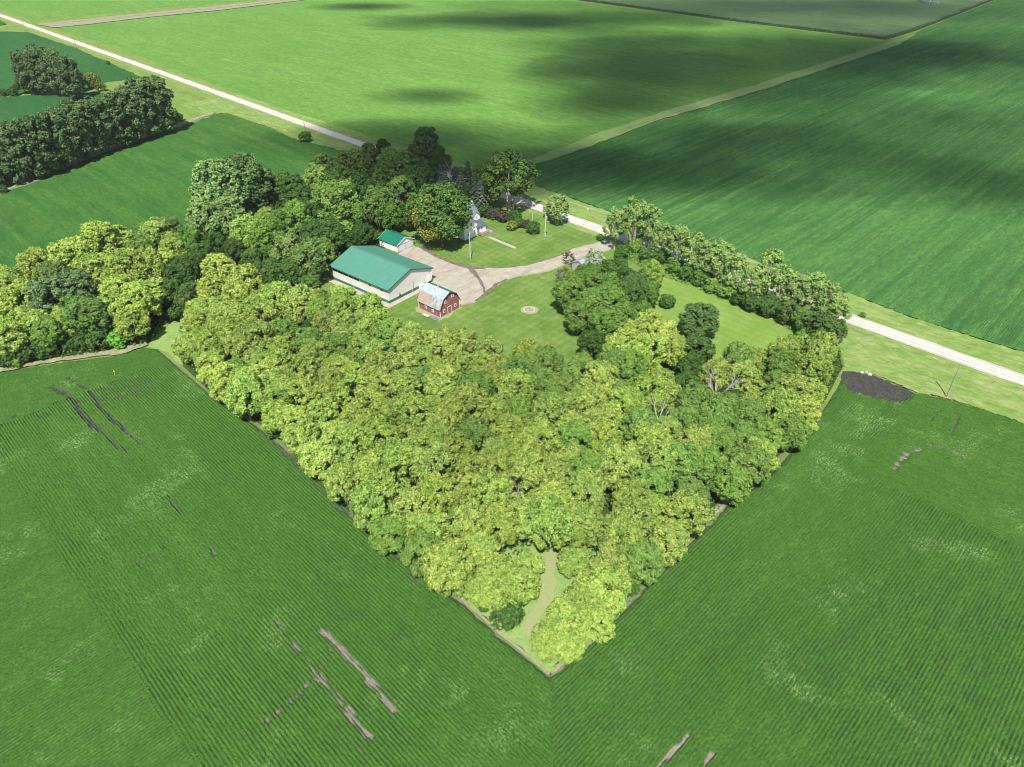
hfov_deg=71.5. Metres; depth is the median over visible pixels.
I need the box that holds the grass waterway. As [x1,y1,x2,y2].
[528,34,914,163]
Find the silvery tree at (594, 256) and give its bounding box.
[581,248,605,264]
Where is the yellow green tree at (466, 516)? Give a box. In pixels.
[448,499,486,539]
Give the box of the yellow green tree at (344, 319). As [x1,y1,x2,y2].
[328,310,363,335]
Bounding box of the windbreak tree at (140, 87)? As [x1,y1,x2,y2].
[124,76,162,137]
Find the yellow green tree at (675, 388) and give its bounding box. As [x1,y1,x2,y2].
[658,378,681,409]
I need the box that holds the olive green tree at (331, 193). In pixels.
[313,178,360,222]
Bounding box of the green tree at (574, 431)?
[554,418,598,451]
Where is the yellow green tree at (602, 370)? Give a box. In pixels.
[578,359,621,395]
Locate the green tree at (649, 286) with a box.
[639,279,659,305]
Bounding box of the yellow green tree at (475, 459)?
[452,448,488,484]
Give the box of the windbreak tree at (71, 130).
[45,99,92,163]
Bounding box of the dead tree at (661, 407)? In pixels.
[651,389,674,418]
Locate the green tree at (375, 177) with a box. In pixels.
[372,170,390,186]
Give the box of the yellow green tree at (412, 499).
[390,485,435,522]
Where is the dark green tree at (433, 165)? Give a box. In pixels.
[427,160,444,179]
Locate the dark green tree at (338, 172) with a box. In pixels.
[323,165,356,190]
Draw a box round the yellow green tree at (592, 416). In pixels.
[580,407,621,439]
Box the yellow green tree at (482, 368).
[468,363,497,389]
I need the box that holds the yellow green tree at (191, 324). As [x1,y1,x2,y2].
[180,307,209,333]
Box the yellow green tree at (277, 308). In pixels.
[273,293,283,318]
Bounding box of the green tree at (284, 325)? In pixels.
[267,316,297,335]
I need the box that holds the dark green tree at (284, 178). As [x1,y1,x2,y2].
[270,170,306,207]
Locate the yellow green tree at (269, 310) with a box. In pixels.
[249,300,281,323]
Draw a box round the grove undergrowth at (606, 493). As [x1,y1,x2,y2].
[178,289,843,667]
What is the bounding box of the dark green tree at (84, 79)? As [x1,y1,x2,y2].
[71,72,86,84]
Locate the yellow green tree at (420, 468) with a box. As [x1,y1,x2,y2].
[408,442,454,489]
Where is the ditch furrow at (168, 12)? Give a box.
[53,0,282,23]
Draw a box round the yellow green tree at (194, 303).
[183,298,204,320]
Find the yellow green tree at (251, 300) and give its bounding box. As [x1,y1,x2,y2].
[242,293,268,323]
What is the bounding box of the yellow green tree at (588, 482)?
[566,465,606,512]
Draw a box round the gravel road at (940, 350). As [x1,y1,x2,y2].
[0,14,1023,385]
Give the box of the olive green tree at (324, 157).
[310,153,330,168]
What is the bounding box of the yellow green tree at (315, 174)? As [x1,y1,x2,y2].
[304,162,327,187]
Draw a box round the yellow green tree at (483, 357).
[467,349,494,372]
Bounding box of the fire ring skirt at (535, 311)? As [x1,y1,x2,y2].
[520,306,537,313]
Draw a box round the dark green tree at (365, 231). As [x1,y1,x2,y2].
[351,220,376,245]
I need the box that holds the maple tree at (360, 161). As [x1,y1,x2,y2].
[325,148,375,178]
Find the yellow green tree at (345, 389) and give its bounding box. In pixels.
[334,368,370,409]
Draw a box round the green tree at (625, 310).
[613,299,637,329]
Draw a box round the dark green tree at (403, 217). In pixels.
[399,203,415,230]
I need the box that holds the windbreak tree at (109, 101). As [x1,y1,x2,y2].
[99,90,134,146]
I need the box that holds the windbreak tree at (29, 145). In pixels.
[0,117,45,180]
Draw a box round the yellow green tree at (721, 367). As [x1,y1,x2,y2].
[698,358,729,389]
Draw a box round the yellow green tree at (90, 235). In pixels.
[72,220,124,264]
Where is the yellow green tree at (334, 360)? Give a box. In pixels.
[323,352,355,369]
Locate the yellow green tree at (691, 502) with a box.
[659,488,716,537]
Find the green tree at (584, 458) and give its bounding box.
[567,448,607,494]
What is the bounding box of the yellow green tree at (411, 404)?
[392,393,434,436]
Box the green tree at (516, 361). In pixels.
[501,354,534,391]
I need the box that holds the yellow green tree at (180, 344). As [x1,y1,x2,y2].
[171,332,196,364]
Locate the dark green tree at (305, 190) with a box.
[283,181,313,202]
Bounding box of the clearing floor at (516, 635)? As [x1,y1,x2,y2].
[461,530,611,671]
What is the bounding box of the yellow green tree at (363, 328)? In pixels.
[345,322,371,336]
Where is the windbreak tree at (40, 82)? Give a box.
[20,43,55,94]
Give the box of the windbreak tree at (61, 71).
[51,55,84,99]
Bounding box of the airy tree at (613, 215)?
[602,206,628,248]
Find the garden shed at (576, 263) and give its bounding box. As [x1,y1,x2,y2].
[571,252,601,269]
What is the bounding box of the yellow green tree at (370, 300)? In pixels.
[352,292,383,316]
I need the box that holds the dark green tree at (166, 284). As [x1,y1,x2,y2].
[157,277,181,304]
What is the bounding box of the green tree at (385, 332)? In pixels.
[369,325,401,352]
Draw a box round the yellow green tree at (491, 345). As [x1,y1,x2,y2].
[475,335,505,362]
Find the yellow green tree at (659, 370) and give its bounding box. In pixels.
[644,363,674,391]
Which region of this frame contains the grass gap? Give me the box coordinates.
[148,285,207,364]
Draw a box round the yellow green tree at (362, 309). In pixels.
[352,305,369,318]
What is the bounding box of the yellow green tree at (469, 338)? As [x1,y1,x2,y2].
[452,327,477,352]
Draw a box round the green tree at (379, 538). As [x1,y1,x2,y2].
[368,512,408,555]
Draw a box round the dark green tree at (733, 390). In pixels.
[717,384,743,396]
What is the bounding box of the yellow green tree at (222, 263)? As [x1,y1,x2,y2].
[200,253,235,289]
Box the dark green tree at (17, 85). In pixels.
[13,77,26,93]
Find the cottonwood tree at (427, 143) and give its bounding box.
[412,126,438,161]
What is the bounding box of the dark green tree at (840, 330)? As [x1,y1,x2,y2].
[823,318,847,343]
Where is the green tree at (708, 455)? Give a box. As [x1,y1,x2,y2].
[692,445,727,484]
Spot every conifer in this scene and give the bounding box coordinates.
[436,165,443,182]
[441,171,448,203]
[451,166,458,187]
[455,172,464,203]
[463,160,471,184]
[469,172,478,202]
[473,180,489,213]
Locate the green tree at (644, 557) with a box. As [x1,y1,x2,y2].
[616,536,667,586]
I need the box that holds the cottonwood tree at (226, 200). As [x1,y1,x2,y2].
[209,193,245,236]
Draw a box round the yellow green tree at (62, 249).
[45,237,96,271]
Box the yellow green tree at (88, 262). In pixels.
[77,251,121,292]
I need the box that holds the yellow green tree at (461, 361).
[448,351,477,379]
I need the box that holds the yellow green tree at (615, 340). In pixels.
[602,333,627,351]
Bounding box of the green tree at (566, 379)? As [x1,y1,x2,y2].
[546,369,579,399]
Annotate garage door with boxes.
[398,243,405,251]
[406,239,412,248]
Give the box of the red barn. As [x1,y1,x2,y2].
[417,282,460,317]
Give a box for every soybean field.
[0,31,140,95]
[0,358,555,766]
[551,374,1023,766]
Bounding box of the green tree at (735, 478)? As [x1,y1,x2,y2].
[704,461,753,505]
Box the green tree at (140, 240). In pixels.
[125,234,156,250]
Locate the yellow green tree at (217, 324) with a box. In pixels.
[205,315,235,341]
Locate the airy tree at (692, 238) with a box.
[677,231,708,266]
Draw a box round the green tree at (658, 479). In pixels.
[632,465,673,495]
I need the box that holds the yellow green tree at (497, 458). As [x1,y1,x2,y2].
[483,445,512,477]
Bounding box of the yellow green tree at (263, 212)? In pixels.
[254,206,280,235]
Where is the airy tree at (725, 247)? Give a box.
[703,237,735,277]
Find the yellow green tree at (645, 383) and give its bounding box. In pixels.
[631,370,670,413]
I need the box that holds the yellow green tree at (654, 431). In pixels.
[626,420,673,463]
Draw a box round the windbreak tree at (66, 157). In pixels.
[33,110,75,170]
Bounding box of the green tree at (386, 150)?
[378,146,395,161]
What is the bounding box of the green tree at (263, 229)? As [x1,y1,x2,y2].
[242,217,284,256]
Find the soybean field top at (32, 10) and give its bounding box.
[0,0,252,20]
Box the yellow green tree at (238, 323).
[233,316,262,340]
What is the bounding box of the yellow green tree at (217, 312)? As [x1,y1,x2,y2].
[204,309,227,332]
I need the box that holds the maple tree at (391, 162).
[376,149,421,183]
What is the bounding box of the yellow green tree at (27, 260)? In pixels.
[15,246,48,279]
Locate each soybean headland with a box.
[0,348,203,766]
[852,394,1023,549]
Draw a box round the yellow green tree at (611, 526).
[595,507,644,558]
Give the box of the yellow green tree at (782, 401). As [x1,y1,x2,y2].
[755,388,803,427]
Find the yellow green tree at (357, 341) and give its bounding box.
[346,333,370,363]
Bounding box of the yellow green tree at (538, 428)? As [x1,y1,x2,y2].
[522,416,561,454]
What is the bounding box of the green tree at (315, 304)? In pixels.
[304,297,332,326]
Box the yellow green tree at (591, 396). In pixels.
[573,382,608,417]
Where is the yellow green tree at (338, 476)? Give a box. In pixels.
[323,460,360,505]
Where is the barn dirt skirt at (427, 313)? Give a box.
[415,307,462,320]
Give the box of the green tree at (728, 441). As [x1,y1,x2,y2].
[707,428,742,468]
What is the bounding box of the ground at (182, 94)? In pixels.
[0,0,1023,676]
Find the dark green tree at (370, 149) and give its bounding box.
[361,142,378,158]
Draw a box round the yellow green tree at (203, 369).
[195,348,223,384]
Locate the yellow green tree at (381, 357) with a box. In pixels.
[361,347,402,384]
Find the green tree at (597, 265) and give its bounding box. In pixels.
[594,264,610,274]
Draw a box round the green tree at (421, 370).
[408,365,429,394]
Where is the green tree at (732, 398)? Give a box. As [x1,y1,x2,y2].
[715,391,740,414]
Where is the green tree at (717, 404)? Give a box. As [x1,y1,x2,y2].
[697,393,735,425]
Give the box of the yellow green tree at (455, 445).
[440,429,476,471]
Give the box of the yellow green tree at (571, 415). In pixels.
[556,409,582,443]
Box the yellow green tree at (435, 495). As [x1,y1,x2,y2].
[419,472,458,513]
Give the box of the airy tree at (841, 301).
[821,294,852,325]
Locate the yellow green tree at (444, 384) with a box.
[422,374,457,407]
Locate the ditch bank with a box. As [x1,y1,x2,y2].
[37,0,298,26]
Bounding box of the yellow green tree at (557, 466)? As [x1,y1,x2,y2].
[539,451,571,484]
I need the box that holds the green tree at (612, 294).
[594,284,629,308]
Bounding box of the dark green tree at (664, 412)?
[653,409,668,417]
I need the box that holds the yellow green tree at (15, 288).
[1,278,50,311]
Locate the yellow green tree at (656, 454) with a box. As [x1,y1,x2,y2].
[636,436,678,475]
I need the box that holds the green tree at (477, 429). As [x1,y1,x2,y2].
[457,415,495,453]
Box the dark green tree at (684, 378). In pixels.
[674,369,700,390]
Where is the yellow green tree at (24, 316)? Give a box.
[7,304,48,342]
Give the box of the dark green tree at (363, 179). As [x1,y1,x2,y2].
[352,169,375,200]
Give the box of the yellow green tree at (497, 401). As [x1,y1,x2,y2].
[479,393,505,422]
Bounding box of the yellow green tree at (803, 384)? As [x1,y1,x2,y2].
[775,373,815,412]
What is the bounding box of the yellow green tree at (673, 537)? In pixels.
[646,522,689,566]
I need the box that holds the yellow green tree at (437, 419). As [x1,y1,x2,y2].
[419,410,454,446]
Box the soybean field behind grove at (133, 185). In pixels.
[0,113,352,304]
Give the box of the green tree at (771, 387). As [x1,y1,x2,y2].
[762,383,783,412]
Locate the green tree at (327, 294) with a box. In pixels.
[321,292,339,312]
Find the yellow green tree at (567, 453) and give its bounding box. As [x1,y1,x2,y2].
[558,441,587,476]
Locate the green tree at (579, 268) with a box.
[574,265,585,271]
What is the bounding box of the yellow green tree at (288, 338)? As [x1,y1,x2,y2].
[266,332,298,357]
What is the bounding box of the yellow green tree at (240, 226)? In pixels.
[227,211,262,249]
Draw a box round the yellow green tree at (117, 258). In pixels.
[97,247,150,280]
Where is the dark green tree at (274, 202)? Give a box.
[254,191,281,211]
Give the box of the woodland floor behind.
[0,160,463,366]
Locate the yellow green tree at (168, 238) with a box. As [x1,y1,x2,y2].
[158,231,188,254]
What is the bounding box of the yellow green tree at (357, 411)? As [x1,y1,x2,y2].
[338,401,369,429]
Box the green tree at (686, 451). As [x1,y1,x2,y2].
[662,440,703,484]
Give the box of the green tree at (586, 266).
[581,263,598,283]
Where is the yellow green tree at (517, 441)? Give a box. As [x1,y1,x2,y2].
[508,435,545,456]
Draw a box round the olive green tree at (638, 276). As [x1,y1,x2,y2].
[624,271,647,293]
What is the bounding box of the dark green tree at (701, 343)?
[685,330,715,361]
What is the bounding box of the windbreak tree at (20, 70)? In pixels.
[9,49,40,94]
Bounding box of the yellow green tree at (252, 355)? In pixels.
[241,348,268,366]
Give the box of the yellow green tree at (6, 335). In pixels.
[0,317,28,355]
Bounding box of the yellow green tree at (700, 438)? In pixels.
[674,424,716,461]
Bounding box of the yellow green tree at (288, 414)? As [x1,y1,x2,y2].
[275,404,316,442]
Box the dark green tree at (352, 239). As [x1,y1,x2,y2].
[344,229,361,247]
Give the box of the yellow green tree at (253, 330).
[238,318,276,353]
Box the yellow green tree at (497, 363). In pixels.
[487,354,511,385]
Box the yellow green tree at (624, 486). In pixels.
[611,476,651,511]
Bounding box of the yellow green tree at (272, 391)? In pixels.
[254,383,292,412]
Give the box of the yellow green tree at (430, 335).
[422,330,442,347]
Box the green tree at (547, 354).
[532,344,564,372]
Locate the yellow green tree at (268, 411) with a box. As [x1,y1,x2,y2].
[260,397,295,433]
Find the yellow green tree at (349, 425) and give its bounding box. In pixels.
[339,420,374,446]
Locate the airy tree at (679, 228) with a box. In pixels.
[665,223,690,257]
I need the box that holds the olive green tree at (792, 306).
[776,299,798,324]
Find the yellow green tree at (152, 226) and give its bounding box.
[136,216,172,245]
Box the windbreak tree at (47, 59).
[37,47,71,95]
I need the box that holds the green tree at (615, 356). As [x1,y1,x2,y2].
[596,347,630,382]
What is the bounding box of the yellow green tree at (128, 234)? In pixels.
[99,224,136,249]
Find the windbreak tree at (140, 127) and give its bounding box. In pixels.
[114,84,148,143]
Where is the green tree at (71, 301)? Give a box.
[57,294,98,335]
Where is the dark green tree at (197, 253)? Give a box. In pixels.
[185,245,216,277]
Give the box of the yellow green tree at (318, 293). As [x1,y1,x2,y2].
[306,288,323,301]
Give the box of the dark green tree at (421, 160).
[414,155,427,165]
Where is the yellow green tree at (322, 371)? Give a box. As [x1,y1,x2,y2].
[317,366,340,386]
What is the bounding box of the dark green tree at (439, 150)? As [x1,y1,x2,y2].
[428,145,445,163]
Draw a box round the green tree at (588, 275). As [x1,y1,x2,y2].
[573,267,603,297]
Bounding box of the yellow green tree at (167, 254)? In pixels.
[151,247,179,277]
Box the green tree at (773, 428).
[749,417,785,450]
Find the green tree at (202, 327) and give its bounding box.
[190,325,206,341]
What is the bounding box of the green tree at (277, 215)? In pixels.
[270,207,292,232]
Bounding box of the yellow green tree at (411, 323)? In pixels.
[403,320,424,347]
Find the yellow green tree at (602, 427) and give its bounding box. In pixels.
[587,417,623,453]
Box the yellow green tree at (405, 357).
[396,350,418,368]
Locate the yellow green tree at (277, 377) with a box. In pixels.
[260,368,297,396]
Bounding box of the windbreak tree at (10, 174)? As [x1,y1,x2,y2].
[0,143,13,181]
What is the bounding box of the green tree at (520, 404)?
[503,394,534,431]
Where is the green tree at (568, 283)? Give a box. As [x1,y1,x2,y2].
[550,271,584,308]
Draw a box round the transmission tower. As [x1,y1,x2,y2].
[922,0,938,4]
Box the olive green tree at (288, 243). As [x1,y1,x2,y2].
[269,232,301,261]
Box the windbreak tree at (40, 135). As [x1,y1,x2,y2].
[13,115,58,175]
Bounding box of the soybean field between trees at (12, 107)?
[0,92,101,184]
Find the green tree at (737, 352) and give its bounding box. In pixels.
[719,341,754,380]
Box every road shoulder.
[0,13,1023,374]
[0,17,1023,388]
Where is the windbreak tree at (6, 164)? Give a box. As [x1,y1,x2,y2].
[0,126,28,184]
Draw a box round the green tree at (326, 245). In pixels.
[311,237,336,262]
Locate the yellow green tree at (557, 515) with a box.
[523,494,574,551]
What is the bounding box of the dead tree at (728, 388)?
[703,364,745,393]
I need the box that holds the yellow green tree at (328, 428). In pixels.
[318,420,345,450]
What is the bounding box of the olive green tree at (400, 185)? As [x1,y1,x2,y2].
[385,175,416,207]
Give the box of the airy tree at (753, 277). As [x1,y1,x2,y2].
[739,269,764,303]
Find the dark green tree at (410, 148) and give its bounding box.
[406,144,419,157]
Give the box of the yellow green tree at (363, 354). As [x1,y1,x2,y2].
[358,338,390,366]
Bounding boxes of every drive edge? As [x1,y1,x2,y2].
[494,247,574,267]
[522,250,609,276]
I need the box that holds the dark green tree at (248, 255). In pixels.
[238,247,270,274]
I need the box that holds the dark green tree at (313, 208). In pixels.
[297,201,325,221]
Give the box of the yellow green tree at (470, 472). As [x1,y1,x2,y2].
[441,463,485,507]
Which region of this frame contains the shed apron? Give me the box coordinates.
[324,277,436,307]
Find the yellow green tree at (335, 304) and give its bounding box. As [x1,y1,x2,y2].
[328,291,355,313]
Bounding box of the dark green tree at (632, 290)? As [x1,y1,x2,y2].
[617,278,646,306]
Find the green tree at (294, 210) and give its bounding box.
[281,198,313,236]
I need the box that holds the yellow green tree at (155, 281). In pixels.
[144,277,170,306]
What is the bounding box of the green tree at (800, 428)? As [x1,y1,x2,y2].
[778,411,812,450]
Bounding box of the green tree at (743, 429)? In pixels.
[727,417,758,444]
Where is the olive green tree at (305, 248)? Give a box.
[288,236,328,277]
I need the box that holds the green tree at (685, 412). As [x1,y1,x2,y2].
[667,405,698,433]
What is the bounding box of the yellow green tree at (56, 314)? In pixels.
[44,305,77,335]
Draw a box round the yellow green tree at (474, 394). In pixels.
[450,381,491,418]
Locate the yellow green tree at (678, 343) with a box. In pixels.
[660,334,687,368]
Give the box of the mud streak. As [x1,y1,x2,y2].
[468,267,484,293]
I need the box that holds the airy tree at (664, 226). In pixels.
[651,222,676,254]
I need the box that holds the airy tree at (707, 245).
[690,237,718,281]
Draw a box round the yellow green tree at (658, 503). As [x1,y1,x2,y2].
[638,493,675,534]
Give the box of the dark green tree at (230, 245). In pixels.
[223,237,246,261]
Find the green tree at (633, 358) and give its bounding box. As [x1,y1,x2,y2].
[620,347,649,386]
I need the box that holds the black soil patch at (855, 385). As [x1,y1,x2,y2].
[841,371,912,402]
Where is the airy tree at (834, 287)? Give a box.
[812,280,844,312]
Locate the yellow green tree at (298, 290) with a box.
[284,282,313,318]
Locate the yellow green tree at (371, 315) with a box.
[361,310,388,331]
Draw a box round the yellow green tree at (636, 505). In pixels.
[610,498,654,537]
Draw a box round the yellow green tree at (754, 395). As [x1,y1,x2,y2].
[739,391,762,419]
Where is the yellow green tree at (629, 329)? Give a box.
[613,319,646,347]
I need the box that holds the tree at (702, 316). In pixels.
[677,302,719,333]
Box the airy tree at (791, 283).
[781,271,814,316]
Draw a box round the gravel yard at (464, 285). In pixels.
[399,239,612,305]
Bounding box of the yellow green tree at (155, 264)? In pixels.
[124,246,165,280]
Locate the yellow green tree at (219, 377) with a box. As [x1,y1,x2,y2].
[207,361,236,403]
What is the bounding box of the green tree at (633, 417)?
[620,405,658,444]
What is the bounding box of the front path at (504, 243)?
[488,237,515,248]
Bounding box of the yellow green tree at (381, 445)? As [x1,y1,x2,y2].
[369,436,397,453]
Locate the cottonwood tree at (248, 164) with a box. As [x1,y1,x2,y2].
[222,151,272,217]
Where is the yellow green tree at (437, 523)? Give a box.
[405,509,453,555]
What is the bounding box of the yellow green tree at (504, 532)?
[475,498,519,547]
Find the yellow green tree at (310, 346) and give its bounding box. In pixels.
[299,338,332,367]
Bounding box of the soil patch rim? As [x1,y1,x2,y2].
[850,370,913,391]
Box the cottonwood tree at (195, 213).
[185,195,225,238]
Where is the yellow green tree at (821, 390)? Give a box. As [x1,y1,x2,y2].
[797,375,827,404]
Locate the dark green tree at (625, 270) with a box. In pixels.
[616,266,638,282]
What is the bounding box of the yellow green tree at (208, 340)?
[187,329,229,368]
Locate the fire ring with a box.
[523,307,534,312]
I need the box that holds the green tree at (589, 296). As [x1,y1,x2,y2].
[573,287,607,329]
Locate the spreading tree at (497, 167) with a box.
[478,149,540,211]
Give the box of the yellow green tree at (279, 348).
[266,338,293,363]
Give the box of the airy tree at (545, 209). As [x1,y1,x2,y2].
[542,203,550,218]
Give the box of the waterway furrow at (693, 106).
[613,84,763,132]
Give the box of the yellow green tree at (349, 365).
[335,361,365,397]
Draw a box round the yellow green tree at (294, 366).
[280,353,318,395]
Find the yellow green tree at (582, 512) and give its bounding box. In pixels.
[567,501,604,547]
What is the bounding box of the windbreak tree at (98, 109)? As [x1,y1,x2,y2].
[80,95,119,151]
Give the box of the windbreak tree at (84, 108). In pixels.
[65,98,104,158]
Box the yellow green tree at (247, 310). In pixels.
[226,303,250,320]
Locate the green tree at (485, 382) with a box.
[456,370,497,406]
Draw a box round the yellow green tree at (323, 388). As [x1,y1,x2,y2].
[311,374,345,410]
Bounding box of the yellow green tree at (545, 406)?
[530,392,570,431]
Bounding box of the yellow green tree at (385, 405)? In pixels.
[370,397,401,437]
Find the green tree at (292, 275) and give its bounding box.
[280,257,309,284]
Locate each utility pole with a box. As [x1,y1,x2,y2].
[469,231,470,259]
[544,215,546,236]
[946,364,960,396]
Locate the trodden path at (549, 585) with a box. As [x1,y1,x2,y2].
[523,552,559,635]
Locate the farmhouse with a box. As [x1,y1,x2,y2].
[445,200,494,240]
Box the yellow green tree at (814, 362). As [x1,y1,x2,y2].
[793,353,834,385]
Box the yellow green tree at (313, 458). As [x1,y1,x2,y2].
[298,435,340,479]
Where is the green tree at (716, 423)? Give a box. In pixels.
[686,410,729,447]
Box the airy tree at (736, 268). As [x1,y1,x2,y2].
[719,252,750,295]
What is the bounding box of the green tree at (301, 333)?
[294,326,322,355]
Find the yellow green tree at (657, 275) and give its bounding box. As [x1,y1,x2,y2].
[639,259,664,284]
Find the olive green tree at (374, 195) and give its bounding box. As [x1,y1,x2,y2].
[362,185,393,230]
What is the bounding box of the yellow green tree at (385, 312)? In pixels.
[362,307,390,327]
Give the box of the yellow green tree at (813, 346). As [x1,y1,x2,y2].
[794,338,835,370]
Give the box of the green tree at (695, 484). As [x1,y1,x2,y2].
[676,476,711,516]
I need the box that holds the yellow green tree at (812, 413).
[781,393,821,430]
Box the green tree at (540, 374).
[532,365,553,393]
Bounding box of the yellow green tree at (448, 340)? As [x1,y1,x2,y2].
[428,326,466,360]
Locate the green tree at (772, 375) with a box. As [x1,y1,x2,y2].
[763,368,786,389]
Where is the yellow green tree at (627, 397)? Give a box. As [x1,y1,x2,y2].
[604,386,645,430]
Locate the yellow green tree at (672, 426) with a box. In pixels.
[658,415,681,440]
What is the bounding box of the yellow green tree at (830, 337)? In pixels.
[810,330,838,358]
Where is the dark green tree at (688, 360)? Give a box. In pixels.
[676,351,704,376]
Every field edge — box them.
[179,366,550,676]
[549,403,826,675]
[578,0,992,39]
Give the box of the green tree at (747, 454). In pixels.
[726,439,772,484]
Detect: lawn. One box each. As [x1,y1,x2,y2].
[281,201,806,374]
[647,274,796,372]
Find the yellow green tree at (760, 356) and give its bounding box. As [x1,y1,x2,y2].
[749,346,768,372]
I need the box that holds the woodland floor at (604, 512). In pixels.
[183,291,841,650]
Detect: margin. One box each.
[0,111,215,194]
[0,342,147,371]
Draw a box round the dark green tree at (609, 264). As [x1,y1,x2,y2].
[596,258,624,284]
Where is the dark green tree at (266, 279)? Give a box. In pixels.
[256,274,276,286]
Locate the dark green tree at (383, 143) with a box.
[376,138,390,153]
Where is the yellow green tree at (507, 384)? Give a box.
[496,368,534,400]
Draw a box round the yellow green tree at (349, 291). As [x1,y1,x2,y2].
[326,284,357,312]
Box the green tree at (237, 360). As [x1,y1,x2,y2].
[226,355,246,375]
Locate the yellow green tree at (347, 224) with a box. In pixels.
[340,219,353,231]
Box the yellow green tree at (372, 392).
[349,382,388,414]
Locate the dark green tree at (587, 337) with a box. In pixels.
[576,329,605,357]
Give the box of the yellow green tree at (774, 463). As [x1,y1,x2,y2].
[742,436,780,473]
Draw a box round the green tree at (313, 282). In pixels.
[297,274,321,288]
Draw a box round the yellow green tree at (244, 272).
[226,263,263,291]
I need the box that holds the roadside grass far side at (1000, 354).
[233,93,1023,371]
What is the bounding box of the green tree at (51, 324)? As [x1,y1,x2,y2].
[28,314,66,352]
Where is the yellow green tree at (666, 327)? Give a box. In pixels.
[646,319,679,352]
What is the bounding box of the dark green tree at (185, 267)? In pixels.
[162,254,201,285]
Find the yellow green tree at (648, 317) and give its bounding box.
[634,308,662,332]
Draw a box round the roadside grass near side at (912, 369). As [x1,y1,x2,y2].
[180,97,1023,422]
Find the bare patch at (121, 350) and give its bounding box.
[110,344,146,354]
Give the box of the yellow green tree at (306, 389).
[285,371,318,407]
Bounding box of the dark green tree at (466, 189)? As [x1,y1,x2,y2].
[460,184,471,200]
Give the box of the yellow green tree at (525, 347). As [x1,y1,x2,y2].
[509,338,540,367]
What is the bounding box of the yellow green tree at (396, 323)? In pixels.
[375,317,403,339]
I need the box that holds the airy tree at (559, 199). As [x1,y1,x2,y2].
[545,193,569,224]
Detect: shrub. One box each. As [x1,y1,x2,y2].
[0,88,6,95]
[0,178,10,185]
[0,185,7,192]
[0,346,21,367]
[5,354,24,368]
[6,86,17,95]
[8,344,34,363]
[27,339,56,360]
[58,337,78,350]
[66,328,86,349]
[81,327,110,348]
[83,71,101,87]
[93,81,106,90]
[99,321,115,340]
[105,329,129,349]
[166,301,184,318]
[176,112,182,121]
[264,425,281,438]
[292,451,299,465]
[298,131,312,141]
[436,581,451,597]
[453,572,477,599]
[457,166,464,172]
[465,574,497,609]
[472,164,482,173]
[473,552,517,584]
[477,606,488,612]
[478,204,492,216]
[485,574,525,612]
[486,207,500,218]
[488,597,524,631]
[495,210,511,221]
[495,562,541,604]
[505,220,517,230]
[507,210,521,220]
[514,217,524,226]
[515,549,544,579]
[522,219,531,226]
[525,221,540,233]
[529,618,570,663]
[545,595,592,638]
[547,629,586,665]
[555,267,568,279]
[556,545,589,578]
[561,251,575,265]
[563,580,609,629]
[572,560,631,615]
[572,601,615,643]
[595,234,604,240]
[613,244,630,258]
[625,237,643,252]
[627,581,640,596]
[638,246,659,261]
[654,248,671,262]
[659,294,676,307]
[663,256,683,273]
[667,352,679,370]
[677,262,697,280]
[690,269,713,285]
[704,277,722,293]
[717,283,736,297]
[731,289,746,304]
[741,289,765,310]
[796,322,817,333]
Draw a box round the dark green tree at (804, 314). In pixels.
[791,306,815,325]
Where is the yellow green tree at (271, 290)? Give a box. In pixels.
[256,279,290,318]
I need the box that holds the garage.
[377,230,414,251]
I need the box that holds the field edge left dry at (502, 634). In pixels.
[318,474,549,674]
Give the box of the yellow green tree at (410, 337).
[392,324,425,359]
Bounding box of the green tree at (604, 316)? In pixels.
[586,305,617,335]
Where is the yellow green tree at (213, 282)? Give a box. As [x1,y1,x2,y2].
[195,273,231,298]
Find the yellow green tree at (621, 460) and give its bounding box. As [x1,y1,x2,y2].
[598,438,642,491]
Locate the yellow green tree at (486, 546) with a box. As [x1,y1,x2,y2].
[460,527,500,568]
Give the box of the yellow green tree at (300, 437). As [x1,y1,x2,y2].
[284,419,319,457]
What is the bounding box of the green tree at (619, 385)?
[607,381,634,408]
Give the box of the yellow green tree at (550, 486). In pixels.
[528,478,574,507]
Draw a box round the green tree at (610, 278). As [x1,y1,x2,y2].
[596,270,621,289]
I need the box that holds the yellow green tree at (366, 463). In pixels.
[348,449,390,485]
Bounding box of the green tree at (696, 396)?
[675,379,712,422]
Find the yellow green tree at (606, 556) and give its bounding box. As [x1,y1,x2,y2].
[589,547,630,589]
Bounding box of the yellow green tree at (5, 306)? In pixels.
[0,291,21,318]
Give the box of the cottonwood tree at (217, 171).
[188,158,248,237]
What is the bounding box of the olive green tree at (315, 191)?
[309,184,335,214]
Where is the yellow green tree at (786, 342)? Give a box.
[766,336,799,368]
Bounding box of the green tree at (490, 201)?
[486,187,498,207]
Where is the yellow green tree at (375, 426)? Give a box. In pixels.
[357,412,399,451]
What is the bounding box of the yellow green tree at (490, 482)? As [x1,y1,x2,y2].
[465,470,512,518]
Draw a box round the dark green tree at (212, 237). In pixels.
[203,231,227,253]
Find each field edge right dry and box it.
[550,623,602,673]
[714,499,729,513]
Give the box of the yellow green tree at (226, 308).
[220,302,245,319]
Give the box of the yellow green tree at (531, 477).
[496,457,541,506]
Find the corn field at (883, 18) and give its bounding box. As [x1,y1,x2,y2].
[596,0,986,36]
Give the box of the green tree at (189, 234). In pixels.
[177,225,204,251]
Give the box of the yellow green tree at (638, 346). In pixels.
[622,339,651,370]
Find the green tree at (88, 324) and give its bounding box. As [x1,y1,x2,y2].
[73,297,114,339]
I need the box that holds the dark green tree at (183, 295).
[173,280,197,311]
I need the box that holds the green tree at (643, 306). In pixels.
[633,300,653,311]

